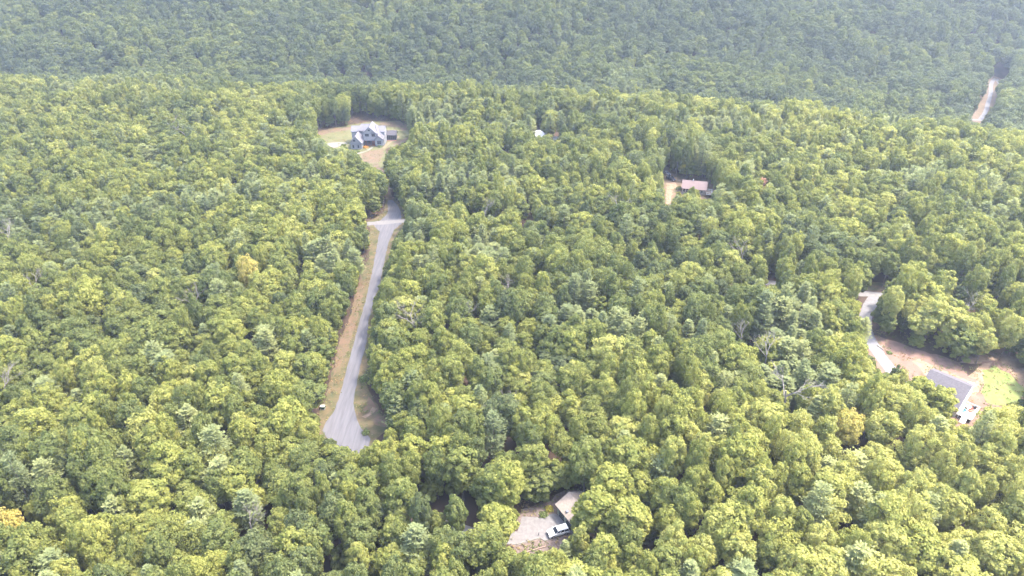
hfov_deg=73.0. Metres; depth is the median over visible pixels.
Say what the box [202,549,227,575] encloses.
broadleaf tree
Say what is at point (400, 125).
dirt ground
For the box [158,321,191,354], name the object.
broadleaf tree
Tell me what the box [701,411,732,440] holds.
pine tree
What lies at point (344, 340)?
dirt ground
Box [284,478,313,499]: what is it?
pine tree
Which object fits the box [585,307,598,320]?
pine tree
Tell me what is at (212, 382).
broadleaf tree
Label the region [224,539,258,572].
broadleaf tree
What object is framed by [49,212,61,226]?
pine tree
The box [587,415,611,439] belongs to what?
broadleaf tree
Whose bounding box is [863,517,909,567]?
broadleaf tree
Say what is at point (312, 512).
broadleaf tree
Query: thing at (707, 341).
broadleaf tree
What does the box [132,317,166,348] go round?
broadleaf tree
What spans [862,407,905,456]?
broadleaf tree
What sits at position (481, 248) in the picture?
pine tree
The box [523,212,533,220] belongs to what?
brown ground
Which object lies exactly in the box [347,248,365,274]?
pine tree
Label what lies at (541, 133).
house
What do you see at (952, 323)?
broadleaf tree
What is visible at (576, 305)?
pine tree
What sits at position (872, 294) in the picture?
crossing road
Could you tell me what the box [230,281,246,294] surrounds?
pine tree
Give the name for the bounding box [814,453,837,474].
pine tree
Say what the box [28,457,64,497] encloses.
pine tree
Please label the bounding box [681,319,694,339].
pine tree
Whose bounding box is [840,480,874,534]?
pine tree
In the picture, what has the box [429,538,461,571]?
broadleaf tree
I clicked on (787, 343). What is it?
pine tree
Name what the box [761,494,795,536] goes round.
broadleaf tree
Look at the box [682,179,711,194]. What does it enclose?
cabin
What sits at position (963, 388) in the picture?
house
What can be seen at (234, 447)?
broadleaf tree
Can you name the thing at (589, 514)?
broadleaf tree
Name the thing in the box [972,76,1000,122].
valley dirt
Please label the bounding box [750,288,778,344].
pine tree
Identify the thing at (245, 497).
pine tree
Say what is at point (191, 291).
dead tree
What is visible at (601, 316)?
pine tree
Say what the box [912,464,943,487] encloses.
broadleaf tree
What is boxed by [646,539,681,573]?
broadleaf tree
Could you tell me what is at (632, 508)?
broadleaf tree
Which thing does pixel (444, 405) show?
pine tree
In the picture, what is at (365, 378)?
shrub
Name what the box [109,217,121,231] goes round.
pine tree
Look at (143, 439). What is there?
broadleaf tree
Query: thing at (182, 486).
broadleaf tree
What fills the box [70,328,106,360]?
broadleaf tree
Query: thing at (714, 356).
pine tree
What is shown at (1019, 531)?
broadleaf tree
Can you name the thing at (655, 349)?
broadleaf tree
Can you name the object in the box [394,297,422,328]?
dead tree
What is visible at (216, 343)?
broadleaf tree
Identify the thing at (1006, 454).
broadleaf tree
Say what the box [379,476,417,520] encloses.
broadleaf tree
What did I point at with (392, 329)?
pine tree
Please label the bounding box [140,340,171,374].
pine tree
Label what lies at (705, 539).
broadleaf tree
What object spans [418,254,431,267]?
pine tree
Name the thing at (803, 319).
pine tree
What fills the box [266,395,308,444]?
broadleaf tree
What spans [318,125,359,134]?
dirt ground
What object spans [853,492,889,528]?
pine tree
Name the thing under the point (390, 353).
broadleaf tree
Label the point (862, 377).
broadleaf tree
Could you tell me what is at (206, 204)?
pine tree
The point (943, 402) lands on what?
broadleaf tree
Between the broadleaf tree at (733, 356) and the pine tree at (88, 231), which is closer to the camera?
the broadleaf tree at (733, 356)
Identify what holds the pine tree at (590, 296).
on the ground at (471, 506)
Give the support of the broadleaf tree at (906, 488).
on the ground at (471, 506)
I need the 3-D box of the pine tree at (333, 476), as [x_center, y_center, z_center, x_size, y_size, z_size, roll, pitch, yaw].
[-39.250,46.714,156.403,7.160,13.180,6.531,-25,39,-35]
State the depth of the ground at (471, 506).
200.53 m
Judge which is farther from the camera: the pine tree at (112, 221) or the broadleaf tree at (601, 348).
the pine tree at (112, 221)
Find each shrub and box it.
[358,373,368,382]
[361,428,369,435]
[538,511,547,517]
[545,505,553,512]
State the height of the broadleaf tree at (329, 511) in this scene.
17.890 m
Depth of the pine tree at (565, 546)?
142.02 m
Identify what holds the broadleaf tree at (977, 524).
on the ground at (471, 506)
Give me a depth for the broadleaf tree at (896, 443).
163.25 m
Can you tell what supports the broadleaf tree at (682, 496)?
on the ground at (471, 506)
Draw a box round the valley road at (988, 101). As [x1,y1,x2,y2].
[978,78,998,119]
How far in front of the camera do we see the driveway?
154.75 m
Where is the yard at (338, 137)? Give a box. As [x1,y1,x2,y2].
[321,121,409,172]
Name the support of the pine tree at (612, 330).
on the ground at (471, 506)
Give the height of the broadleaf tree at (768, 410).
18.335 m
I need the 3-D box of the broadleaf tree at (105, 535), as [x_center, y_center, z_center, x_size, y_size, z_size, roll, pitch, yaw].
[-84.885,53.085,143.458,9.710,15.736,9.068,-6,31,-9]
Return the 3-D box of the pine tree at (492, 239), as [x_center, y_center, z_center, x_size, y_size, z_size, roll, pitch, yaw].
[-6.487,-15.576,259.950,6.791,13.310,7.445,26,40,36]
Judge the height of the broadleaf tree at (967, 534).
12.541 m
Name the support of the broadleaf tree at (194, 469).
on the ground at (471, 506)
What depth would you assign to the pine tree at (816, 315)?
206.17 m
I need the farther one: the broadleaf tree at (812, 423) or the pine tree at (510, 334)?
the pine tree at (510, 334)
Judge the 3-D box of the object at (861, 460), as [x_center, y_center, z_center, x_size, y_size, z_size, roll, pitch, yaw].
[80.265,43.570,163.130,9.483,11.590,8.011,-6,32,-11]
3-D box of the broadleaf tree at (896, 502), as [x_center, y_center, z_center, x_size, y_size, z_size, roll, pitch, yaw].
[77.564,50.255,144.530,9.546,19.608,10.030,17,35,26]
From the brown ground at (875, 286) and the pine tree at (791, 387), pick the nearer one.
the pine tree at (791, 387)
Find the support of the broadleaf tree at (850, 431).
on the ground at (471, 506)
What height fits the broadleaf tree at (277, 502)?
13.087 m
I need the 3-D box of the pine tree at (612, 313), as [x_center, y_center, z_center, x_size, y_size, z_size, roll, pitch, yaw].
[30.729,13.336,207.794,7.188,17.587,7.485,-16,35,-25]
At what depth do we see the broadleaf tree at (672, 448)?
154.70 m
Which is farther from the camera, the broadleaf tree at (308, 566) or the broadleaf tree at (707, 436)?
the broadleaf tree at (707, 436)
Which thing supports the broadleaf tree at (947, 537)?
on the ground at (471, 506)
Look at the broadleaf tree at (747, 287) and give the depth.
218.74 m
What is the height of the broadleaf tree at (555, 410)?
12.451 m
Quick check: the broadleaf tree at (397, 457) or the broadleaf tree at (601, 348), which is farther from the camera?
the broadleaf tree at (601, 348)
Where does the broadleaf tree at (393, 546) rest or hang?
on the ground at (471, 506)
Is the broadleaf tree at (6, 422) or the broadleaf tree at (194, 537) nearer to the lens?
the broadleaf tree at (194, 537)
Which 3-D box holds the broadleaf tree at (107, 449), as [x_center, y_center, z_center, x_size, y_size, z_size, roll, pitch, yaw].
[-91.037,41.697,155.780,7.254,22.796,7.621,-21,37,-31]
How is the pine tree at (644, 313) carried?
on the ground at (471, 506)
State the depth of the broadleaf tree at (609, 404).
176.01 m
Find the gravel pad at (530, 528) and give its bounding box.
[515,513,571,545]
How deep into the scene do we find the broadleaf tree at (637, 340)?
191.79 m
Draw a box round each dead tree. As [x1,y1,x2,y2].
[0,219,11,238]
[0,360,23,393]
[23,267,50,288]
[172,279,213,302]
[243,498,265,528]
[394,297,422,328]
[455,297,477,315]
[730,238,752,269]
[730,319,745,338]
[749,331,779,363]
[764,362,826,402]
[953,287,981,309]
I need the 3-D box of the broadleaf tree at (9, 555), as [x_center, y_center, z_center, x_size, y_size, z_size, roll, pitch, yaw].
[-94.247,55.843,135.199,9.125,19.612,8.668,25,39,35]
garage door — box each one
[558,510,564,521]
[565,518,571,530]
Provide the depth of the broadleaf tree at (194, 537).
140.76 m
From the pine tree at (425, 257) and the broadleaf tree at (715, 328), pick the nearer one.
the broadleaf tree at (715, 328)
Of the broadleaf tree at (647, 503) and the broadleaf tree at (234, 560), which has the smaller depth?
the broadleaf tree at (234, 560)
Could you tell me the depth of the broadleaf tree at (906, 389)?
171.99 m
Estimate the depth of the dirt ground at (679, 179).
332.51 m
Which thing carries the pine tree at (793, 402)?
on the ground at (471, 506)
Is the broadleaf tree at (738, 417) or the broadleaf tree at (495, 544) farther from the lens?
the broadleaf tree at (738, 417)
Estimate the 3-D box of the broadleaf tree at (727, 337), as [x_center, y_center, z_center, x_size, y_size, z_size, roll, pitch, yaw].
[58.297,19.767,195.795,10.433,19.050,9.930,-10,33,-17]
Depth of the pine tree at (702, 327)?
194.71 m
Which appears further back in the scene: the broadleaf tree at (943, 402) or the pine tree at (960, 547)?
the broadleaf tree at (943, 402)
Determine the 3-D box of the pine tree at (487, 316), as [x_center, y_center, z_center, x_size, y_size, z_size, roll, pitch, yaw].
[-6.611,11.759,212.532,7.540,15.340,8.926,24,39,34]
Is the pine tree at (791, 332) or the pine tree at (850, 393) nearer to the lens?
the pine tree at (850, 393)
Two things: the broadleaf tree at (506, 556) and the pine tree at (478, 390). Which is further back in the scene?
the pine tree at (478, 390)
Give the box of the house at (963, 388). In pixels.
[926,368,979,423]
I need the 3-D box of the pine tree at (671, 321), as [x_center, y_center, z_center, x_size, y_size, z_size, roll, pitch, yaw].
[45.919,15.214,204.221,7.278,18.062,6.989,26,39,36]
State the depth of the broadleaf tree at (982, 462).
155.70 m
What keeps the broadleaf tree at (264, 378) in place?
on the ground at (471, 506)
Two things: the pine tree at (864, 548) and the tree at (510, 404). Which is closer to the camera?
the pine tree at (864, 548)
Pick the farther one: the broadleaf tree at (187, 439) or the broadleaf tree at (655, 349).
the broadleaf tree at (655, 349)
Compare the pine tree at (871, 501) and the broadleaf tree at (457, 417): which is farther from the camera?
the broadleaf tree at (457, 417)
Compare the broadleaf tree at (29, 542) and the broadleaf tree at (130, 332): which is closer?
the broadleaf tree at (29, 542)
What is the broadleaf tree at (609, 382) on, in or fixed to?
on the ground at (471, 506)
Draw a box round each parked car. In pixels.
[547,523,569,538]
[666,175,675,180]
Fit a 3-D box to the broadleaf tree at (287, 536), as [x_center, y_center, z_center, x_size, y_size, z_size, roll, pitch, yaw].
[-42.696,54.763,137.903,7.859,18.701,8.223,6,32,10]
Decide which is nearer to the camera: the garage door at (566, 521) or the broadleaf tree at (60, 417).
the garage door at (566, 521)
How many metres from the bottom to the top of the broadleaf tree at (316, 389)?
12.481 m
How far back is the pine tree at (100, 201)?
268.66 m
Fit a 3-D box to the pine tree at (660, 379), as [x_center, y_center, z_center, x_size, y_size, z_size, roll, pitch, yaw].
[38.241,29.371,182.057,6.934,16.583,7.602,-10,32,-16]
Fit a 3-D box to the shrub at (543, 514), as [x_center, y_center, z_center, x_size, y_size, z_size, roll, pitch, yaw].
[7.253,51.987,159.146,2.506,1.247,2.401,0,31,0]
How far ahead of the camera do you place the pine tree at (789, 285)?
215.04 m
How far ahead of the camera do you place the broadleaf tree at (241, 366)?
181.79 m
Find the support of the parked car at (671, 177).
on the dirt ground at (679, 179)
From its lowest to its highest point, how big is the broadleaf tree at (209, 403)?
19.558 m
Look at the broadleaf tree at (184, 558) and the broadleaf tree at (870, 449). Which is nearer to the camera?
the broadleaf tree at (184, 558)
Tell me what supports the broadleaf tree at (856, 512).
on the ground at (471, 506)
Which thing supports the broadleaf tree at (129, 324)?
on the ground at (471, 506)
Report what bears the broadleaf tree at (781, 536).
on the ground at (471, 506)
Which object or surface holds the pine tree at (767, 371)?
on the ground at (471, 506)
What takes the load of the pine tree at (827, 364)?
on the ground at (471, 506)
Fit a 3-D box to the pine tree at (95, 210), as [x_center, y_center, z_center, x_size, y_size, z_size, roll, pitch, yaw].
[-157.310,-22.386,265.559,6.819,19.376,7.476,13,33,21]
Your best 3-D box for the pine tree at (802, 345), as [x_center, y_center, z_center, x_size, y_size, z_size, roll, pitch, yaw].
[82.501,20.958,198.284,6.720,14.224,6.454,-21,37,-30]
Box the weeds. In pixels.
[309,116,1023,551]
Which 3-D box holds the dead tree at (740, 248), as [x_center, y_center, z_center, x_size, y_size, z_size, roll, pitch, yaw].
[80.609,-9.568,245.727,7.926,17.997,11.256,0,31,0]
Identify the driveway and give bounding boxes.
[424,515,516,543]
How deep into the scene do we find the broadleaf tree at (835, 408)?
171.31 m
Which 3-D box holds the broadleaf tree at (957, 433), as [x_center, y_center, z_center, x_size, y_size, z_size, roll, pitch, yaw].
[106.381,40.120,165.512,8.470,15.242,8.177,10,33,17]
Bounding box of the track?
[372,163,393,201]
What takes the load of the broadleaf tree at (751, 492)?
on the ground at (471, 506)
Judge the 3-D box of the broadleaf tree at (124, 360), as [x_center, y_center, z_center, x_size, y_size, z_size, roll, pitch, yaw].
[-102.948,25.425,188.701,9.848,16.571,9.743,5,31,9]
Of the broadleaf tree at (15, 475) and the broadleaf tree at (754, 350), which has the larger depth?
the broadleaf tree at (754, 350)
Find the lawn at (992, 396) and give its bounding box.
[981,366,1023,404]
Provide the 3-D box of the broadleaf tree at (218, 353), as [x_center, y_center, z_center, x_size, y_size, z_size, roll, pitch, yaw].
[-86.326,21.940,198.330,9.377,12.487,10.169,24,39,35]
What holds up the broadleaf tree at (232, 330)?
on the ground at (471, 506)
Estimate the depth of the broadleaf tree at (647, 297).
211.27 m
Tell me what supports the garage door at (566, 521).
in the garage
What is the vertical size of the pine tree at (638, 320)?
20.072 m
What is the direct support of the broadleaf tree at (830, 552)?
on the ground at (471, 506)
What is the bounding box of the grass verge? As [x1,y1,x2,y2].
[318,198,403,445]
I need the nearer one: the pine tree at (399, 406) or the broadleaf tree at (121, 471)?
the broadleaf tree at (121, 471)
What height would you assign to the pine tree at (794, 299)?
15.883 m
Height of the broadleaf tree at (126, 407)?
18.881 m
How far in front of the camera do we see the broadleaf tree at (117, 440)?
161.95 m
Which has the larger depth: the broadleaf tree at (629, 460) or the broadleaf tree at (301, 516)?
the broadleaf tree at (629, 460)
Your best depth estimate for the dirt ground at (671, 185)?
322.04 m
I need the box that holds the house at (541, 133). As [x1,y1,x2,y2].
[534,130,545,135]
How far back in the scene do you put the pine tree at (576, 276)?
218.91 m
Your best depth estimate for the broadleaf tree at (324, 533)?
138.00 m
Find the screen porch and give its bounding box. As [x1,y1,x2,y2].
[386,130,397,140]
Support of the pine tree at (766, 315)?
on the ground at (471, 506)
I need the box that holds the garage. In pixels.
[555,491,581,531]
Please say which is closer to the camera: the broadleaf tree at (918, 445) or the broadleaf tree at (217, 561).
the broadleaf tree at (217, 561)
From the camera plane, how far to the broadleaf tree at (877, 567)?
130.68 m
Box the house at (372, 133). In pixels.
[349,121,386,148]
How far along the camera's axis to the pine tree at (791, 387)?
183.74 m
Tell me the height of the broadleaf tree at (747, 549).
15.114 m
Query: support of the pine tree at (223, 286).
on the ground at (471, 506)
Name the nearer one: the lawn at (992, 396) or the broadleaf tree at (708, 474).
the broadleaf tree at (708, 474)
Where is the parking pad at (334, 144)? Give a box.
[328,142,346,147]
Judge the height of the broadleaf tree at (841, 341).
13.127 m
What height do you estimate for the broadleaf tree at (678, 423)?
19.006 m
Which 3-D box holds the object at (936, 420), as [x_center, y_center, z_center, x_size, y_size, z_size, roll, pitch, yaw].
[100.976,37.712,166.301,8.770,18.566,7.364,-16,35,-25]
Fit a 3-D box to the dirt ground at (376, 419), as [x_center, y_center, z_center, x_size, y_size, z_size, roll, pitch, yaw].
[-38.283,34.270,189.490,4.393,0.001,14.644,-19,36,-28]
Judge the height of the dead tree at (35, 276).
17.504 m
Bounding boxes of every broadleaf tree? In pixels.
[0,335,30,366]
[0,410,18,434]
[0,424,33,452]
[0,461,27,506]
[0,506,28,540]
[0,534,48,575]
[7,406,54,436]
[11,520,51,570]
[20,407,56,429]
[22,282,55,309]
[26,430,68,473]
[30,476,69,516]
[31,382,67,417]
[37,447,70,484]
[43,492,88,533]
[53,506,94,540]
[57,404,77,428]
[59,315,92,342]
[64,402,91,434]
[66,423,111,453]
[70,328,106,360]
[72,275,102,322]
[75,344,104,373]
[77,465,103,513]
[78,390,113,433]
[78,511,118,555]
[83,432,122,468]
[86,455,123,499]
[91,468,130,513]
[95,454,131,482]
[98,428,132,463]
[99,551,135,575]
[102,305,127,322]
[111,308,141,335]
[113,511,163,552]
[114,398,145,440]
[116,326,138,338]
[118,355,136,376]
[120,477,172,518]
[122,411,158,449]
[125,283,155,313]
[128,345,158,366]
[131,423,172,465]
[131,523,155,551]
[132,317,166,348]
[133,512,169,534]
[135,481,174,515]
[139,454,171,507]
[140,521,182,559]
[145,440,187,491]
[149,307,171,326]
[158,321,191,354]
[160,509,189,549]
[164,550,195,573]
[167,440,188,465]
[171,479,202,512]
[175,444,208,485]
[176,428,202,452]
[176,485,218,523]
[178,274,204,302]
[178,520,212,555]
[185,554,212,574]
[193,348,222,363]
[193,359,225,389]
[195,518,238,558]
[196,438,227,473]
[200,376,225,394]
[201,383,235,436]
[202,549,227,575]
[205,293,233,313]
[205,509,242,548]
[212,308,242,328]
[212,338,222,350]
[212,374,243,410]
[213,316,248,342]
[218,438,239,461]
[218,462,256,502]
[219,352,253,384]
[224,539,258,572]
[228,446,262,483]
[230,528,278,575]
[235,253,257,288]
[243,402,268,424]
[249,484,271,514]
[253,419,285,449]
[258,553,287,575]
[259,371,289,394]
[261,367,294,416]
[262,465,291,497]
[263,471,293,504]
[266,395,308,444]
[269,486,297,520]
[271,349,301,377]
[272,525,313,565]
[275,330,300,349]
[279,443,302,472]
[279,472,313,507]
[283,508,316,543]
[285,545,320,575]
[291,514,333,562]
[295,379,326,412]
[307,457,339,477]
[308,511,329,531]
[316,489,346,551]
[330,464,366,499]
[342,450,363,468]
[342,516,377,556]
[353,486,380,529]
[355,464,385,499]
[368,348,398,375]
[375,318,406,347]
[376,450,403,487]
[376,542,409,575]
[378,513,411,550]
[379,379,407,412]
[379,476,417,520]
[383,327,411,348]
[396,432,427,465]
[399,544,433,575]
[420,299,449,322]
[422,432,461,485]
[428,524,459,557]
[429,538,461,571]
[435,386,462,411]
[436,354,464,390]
[440,443,478,500]
[440,528,474,572]
[447,334,466,354]
[448,394,481,425]
[448,407,475,430]
[457,521,504,567]
[468,463,508,507]
[472,526,507,568]
[477,501,519,540]
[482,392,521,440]
[484,356,510,379]
[486,461,526,507]
[487,546,522,575]
[491,456,525,496]
[505,392,529,410]
[507,285,531,333]
[512,442,550,476]
[525,369,560,392]
[529,404,558,446]
[549,354,576,375]
[550,394,567,419]
[557,330,585,356]
[566,323,591,354]
[568,435,604,492]
[570,433,594,456]
[571,484,615,538]
[576,376,600,405]
[578,407,611,439]
[579,394,605,422]
[581,547,608,574]
[584,318,608,351]
[585,532,625,570]
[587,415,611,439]
[589,461,634,503]
[590,371,619,405]
[591,334,629,367]
[600,387,619,419]
[604,435,649,474]
[606,412,642,451]
[606,495,652,540]
[615,333,645,353]
[618,542,644,570]
[621,356,653,382]
[630,412,656,444]
[631,442,661,478]
[631,469,653,501]
[632,348,652,379]
[638,289,662,307]
[640,300,667,337]
[641,489,656,516]
[642,522,651,544]
[644,342,674,376]
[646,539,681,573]
[648,475,678,514]
[651,504,683,537]
[655,435,686,477]
[657,412,690,445]
[658,386,694,426]
[659,518,688,558]
[665,306,682,322]
[667,481,703,524]
[668,414,701,456]
[676,543,708,575]
[682,457,713,495]
[683,291,712,313]
[688,276,718,297]
[688,533,718,571]
[690,431,717,470]
[692,356,721,393]
[693,525,723,560]
[694,333,717,359]
[697,477,724,512]
[701,498,748,551]
[707,324,729,343]
[710,329,735,360]
[712,432,756,494]
[717,343,749,375]
[718,528,757,570]
[722,485,765,521]
[724,412,750,435]
[727,433,763,486]
[732,485,768,536]
[733,358,764,383]
[733,393,752,404]
[737,343,758,365]
[741,283,761,304]
[741,428,770,487]
[742,463,777,512]
[746,401,785,437]
[753,334,787,359]
[754,532,781,575]
[756,515,796,551]
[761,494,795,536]
[777,544,834,575]
[787,412,814,429]
[790,428,822,461]
[801,519,839,554]
[802,465,847,521]
[809,383,848,419]
[809,544,850,575]
[813,493,851,534]
[825,332,848,340]
[830,524,867,546]
[834,545,864,575]
[835,337,856,363]
[835,407,865,460]
[840,369,872,407]
[841,465,867,488]
[851,498,867,526]
[853,549,901,575]
[859,441,896,470]
[860,515,898,549]
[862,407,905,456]
[862,489,912,538]
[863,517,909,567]
[865,377,892,392]
[868,455,904,488]
[883,391,911,427]
[883,439,908,464]
[884,382,926,413]
[889,509,916,535]
[891,522,944,575]
[892,479,919,510]
[895,467,930,499]
[902,423,942,466]
[902,490,936,521]
[905,375,936,406]
[907,308,937,334]
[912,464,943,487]
[912,515,937,546]
[915,477,938,492]
[916,293,954,341]
[922,384,959,417]
[927,429,961,462]
[936,530,968,550]
[938,305,970,332]
[939,487,974,529]
[945,526,981,561]
[947,468,985,509]
[952,428,980,450]
[964,505,1007,537]
[966,441,1001,476]
[968,529,1023,575]
[972,406,1014,445]
[979,445,1019,476]
[980,417,1023,451]
[985,501,1022,533]
[1003,519,1023,551]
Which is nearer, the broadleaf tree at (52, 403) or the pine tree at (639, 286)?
the broadleaf tree at (52, 403)
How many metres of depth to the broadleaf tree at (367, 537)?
139.44 m
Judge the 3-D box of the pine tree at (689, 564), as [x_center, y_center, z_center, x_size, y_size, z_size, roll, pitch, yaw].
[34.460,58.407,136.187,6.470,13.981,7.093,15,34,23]
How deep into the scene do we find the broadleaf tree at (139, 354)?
189.40 m
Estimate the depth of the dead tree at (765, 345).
194.15 m
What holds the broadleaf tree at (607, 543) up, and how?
on the ground at (471, 506)
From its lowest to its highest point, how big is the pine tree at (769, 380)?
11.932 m
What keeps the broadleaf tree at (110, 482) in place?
on the ground at (471, 506)
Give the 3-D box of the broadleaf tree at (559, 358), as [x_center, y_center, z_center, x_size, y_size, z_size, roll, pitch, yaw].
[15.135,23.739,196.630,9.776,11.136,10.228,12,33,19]
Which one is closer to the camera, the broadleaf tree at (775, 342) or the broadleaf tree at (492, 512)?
the broadleaf tree at (492, 512)
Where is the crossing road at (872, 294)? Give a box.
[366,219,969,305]
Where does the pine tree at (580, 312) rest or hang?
on the ground at (471, 506)
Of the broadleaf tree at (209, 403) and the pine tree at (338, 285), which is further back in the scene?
the pine tree at (338, 285)
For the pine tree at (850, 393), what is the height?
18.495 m
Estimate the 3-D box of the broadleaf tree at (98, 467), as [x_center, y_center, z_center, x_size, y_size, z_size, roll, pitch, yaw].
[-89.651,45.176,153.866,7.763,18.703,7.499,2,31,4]
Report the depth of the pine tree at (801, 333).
203.89 m
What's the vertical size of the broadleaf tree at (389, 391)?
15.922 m
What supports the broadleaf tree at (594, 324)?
on the ground at (471, 506)
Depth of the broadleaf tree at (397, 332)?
198.60 m
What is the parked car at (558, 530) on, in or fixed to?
on the gravel pad at (530, 528)
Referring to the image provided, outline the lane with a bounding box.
[859,296,906,381]
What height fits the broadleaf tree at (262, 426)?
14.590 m
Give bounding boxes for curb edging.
[516,536,560,544]
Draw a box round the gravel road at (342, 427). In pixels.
[322,200,401,453]
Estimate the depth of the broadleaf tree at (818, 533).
138.44 m
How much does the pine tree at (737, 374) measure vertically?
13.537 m
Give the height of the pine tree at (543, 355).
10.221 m
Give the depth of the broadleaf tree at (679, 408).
163.33 m
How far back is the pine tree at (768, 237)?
247.58 m
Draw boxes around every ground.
[15,0,1021,575]
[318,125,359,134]
[333,274,364,375]
[361,149,383,162]
[362,396,386,426]
[362,407,376,417]
[380,121,409,130]
[393,138,407,144]
[510,490,575,553]
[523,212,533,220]
[663,167,713,203]
[666,182,676,203]
[859,308,1018,426]
[866,282,891,290]
[913,359,991,395]
[959,312,1023,398]
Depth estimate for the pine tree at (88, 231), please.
246.87 m
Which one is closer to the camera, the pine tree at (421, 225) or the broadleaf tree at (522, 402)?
the broadleaf tree at (522, 402)
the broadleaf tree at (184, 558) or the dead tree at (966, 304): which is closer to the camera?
the broadleaf tree at (184, 558)
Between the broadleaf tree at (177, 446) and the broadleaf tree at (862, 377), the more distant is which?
the broadleaf tree at (862, 377)
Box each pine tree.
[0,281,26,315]
[0,450,39,507]
[2,223,14,236]
[3,324,28,356]
[8,226,23,236]
[14,217,31,232]
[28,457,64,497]
[30,374,68,396]
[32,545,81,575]
[42,261,61,275]
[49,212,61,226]
[63,258,81,270]
[70,388,83,403]
[80,229,95,247]
[91,197,112,217]
[91,206,108,227]
[101,494,131,528]
[109,201,120,220]
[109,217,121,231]
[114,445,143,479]
[124,255,140,268]
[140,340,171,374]
[149,351,178,385]
[160,348,178,359]
[171,267,182,281]
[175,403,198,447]
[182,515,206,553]
[187,496,216,525]
[196,194,214,218]
[197,323,212,345]
[197,423,233,464]
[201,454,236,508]
[207,262,226,280]
[207,278,231,308]
[227,228,248,251]
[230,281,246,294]
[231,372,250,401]
[231,488,265,531]
[251,323,279,361]
[254,326,278,362]
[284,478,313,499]
[299,328,316,353]
[301,240,322,269]
[310,237,329,270]
[318,234,337,266]
[324,249,343,278]
[328,283,350,311]
[329,472,341,491]
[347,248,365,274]
[381,394,409,427]
[383,327,394,349]
[399,522,431,570]
[401,369,423,391]
[415,217,427,242]
[415,295,428,314]
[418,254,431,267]
[434,402,451,440]
[467,249,477,261]
[468,384,489,410]
[473,243,487,252]
[477,352,499,371]
[478,304,500,332]
[479,408,506,461]
[485,348,500,359]
[487,230,498,243]
[488,250,502,264]
[501,322,516,341]
[533,232,542,248]
[539,350,550,363]
[541,313,556,336]
[557,305,572,323]
[558,303,577,324]
[560,539,572,560]
[567,273,584,309]
[572,304,584,315]
[574,309,585,324]
[578,280,600,314]
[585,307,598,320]
[597,310,609,331]
[606,305,623,333]
[607,307,635,335]
[610,326,617,337]
[616,320,634,338]
[616,429,631,439]
[628,276,648,328]
[630,315,648,338]
[636,308,653,336]
[645,453,678,486]
[647,335,663,352]
[650,373,666,411]
[665,313,677,332]
[677,558,699,575]
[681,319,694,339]
[696,317,707,337]
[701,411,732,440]
[704,351,719,409]
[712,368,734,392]
[720,304,734,326]
[728,515,753,545]
[730,369,749,382]
[749,302,773,340]
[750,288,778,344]
[757,363,770,379]
[760,228,774,264]
[762,326,784,345]
[764,373,785,391]
[769,375,796,409]
[771,295,794,332]
[771,335,802,364]
[771,360,790,385]
[778,282,797,297]
[781,310,798,337]
[783,325,796,358]
[786,357,803,379]
[790,296,802,326]
[790,386,804,413]
[791,358,813,389]
[794,329,807,338]
[794,367,816,393]
[795,281,811,315]
[795,339,813,360]
[796,303,815,331]
[799,296,817,326]
[799,480,837,531]
[804,310,823,332]
[806,394,823,433]
[814,361,837,388]
[814,367,842,388]
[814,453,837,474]
[817,195,833,218]
[825,329,832,336]
[836,382,860,418]
[836,538,879,575]
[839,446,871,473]
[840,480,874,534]
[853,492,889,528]
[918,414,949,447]
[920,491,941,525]
[948,538,969,570]
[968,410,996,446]
[1003,197,1019,212]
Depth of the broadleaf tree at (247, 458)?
154.74 m
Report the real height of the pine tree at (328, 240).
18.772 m
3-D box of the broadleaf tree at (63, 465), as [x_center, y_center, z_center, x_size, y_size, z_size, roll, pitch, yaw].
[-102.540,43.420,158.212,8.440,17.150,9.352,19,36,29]
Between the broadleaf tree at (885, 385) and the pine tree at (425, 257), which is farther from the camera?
the pine tree at (425, 257)
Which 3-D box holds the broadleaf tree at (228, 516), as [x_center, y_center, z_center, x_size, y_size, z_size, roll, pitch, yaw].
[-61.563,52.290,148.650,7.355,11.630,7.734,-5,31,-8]
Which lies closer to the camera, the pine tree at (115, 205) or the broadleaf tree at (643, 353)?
the broadleaf tree at (643, 353)
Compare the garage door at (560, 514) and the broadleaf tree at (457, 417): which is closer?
the garage door at (560, 514)
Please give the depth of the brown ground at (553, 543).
154.55 m

